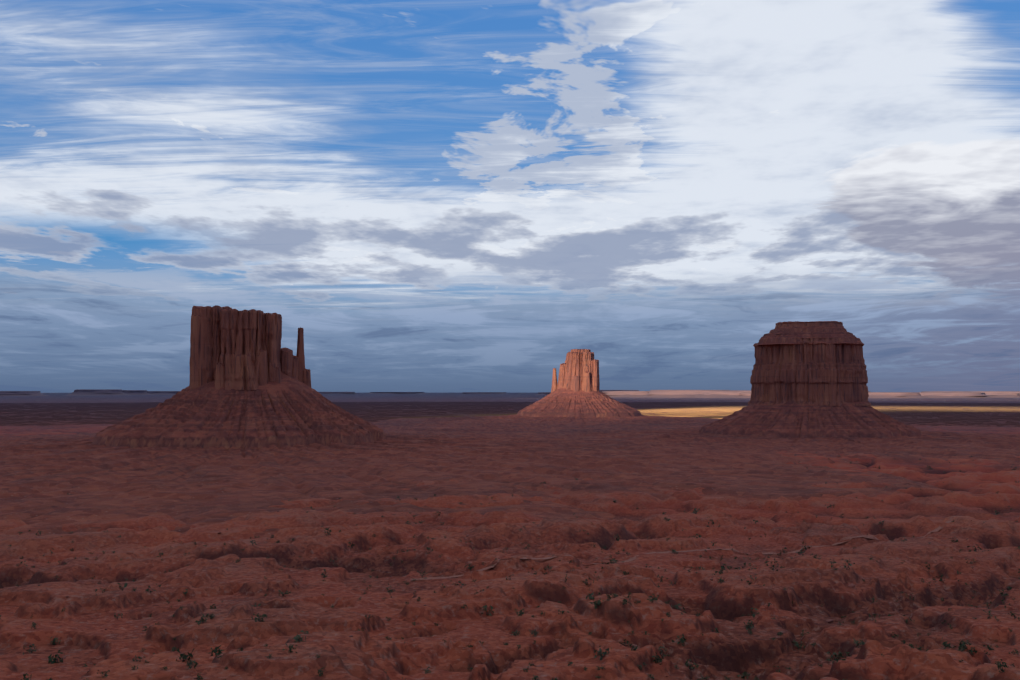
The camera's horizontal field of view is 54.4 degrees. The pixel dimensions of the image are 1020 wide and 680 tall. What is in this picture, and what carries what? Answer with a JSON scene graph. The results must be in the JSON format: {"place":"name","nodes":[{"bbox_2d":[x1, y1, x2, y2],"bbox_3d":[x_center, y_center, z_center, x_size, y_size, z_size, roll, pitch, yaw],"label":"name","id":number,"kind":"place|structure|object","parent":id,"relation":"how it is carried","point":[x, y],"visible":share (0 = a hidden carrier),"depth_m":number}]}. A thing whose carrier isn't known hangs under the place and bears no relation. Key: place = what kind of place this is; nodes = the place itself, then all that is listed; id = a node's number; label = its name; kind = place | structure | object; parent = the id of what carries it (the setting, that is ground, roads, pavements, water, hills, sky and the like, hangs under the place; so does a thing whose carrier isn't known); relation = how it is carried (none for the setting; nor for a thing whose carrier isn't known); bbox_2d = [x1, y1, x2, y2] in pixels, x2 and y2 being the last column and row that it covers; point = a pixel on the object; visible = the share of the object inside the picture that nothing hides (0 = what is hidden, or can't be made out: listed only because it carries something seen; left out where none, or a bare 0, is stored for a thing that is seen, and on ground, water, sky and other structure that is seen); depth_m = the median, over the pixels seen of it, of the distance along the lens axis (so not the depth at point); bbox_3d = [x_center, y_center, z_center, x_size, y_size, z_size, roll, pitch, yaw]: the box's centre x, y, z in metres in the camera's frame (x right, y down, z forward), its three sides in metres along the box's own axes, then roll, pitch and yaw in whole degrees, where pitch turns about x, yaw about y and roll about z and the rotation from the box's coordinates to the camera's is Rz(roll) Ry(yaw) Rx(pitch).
{"place":"outdoors","nodes":[
{"label":"outdoors","id":0,"kind":"place"},
{"bbox_2d":[0,393,1019,679],"bbox_3d":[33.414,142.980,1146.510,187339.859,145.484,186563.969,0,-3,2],"label":"ground","id":1,"kind":"structure","parent":0,"point":[818,591],"depth_m":543.76},
{"bbox_2d":[0,305,951,537],"bbox_3d":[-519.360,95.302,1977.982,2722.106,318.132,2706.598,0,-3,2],"label":"butte","id":2,"kind":"object","parent":1,"relation":"on","point":[248,420],"visible":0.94,"depth_m":1518.18},
{"bbox_2d":[5,484,991,679],"bbox_3d":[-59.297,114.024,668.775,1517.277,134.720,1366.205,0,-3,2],"label":"rocks","id":3,"kind":"object","parent":1,"relation":"on","point":[851,585],"visible":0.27,"depth_m":487.10},
{"bbox_2d":[0,402,1019,426],"bbox_3d":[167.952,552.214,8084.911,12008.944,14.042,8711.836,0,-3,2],"label":"distant plain","id":4,"kind":"structure","parent":1,"relation":"on","point":[85,409],"depth_m":6887.65},
{"bbox_2d":[0,450,1019,679],"bbox_3d":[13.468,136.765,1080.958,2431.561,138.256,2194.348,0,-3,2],"label":"desert shrubs","id":5,"kind":"object","parent":1,"relation":"on","point":[961,647],"visible":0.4,"depth_m":451.36},
{"bbox_2d":[0,389,1019,397],"bbox_3d":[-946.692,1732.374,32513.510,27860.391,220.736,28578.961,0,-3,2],"label":"distant mesas","id":6,"kind":"structure","parent":1,"relation":"on","point":[703,393],"depth_m":20409.82},
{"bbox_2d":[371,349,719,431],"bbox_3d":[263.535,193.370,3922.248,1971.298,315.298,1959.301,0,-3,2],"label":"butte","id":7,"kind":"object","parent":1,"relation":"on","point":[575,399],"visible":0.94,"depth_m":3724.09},
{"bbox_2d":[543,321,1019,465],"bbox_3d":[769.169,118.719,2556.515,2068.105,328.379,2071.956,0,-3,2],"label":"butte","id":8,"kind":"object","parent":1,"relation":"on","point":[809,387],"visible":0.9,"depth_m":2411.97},
{"bbox_2d":[0,0,1019,392],"label":"sky","id":9,"kind":"structure","parent":0,"point":[443,196]},
{"bbox_2d":[410,516,954,580],"bbox_3d":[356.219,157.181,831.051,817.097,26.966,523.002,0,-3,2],"label":"dirt road","id":10,"kind":"structure","parent":0,"point":[844,538],"depth_m":705.00}
]}

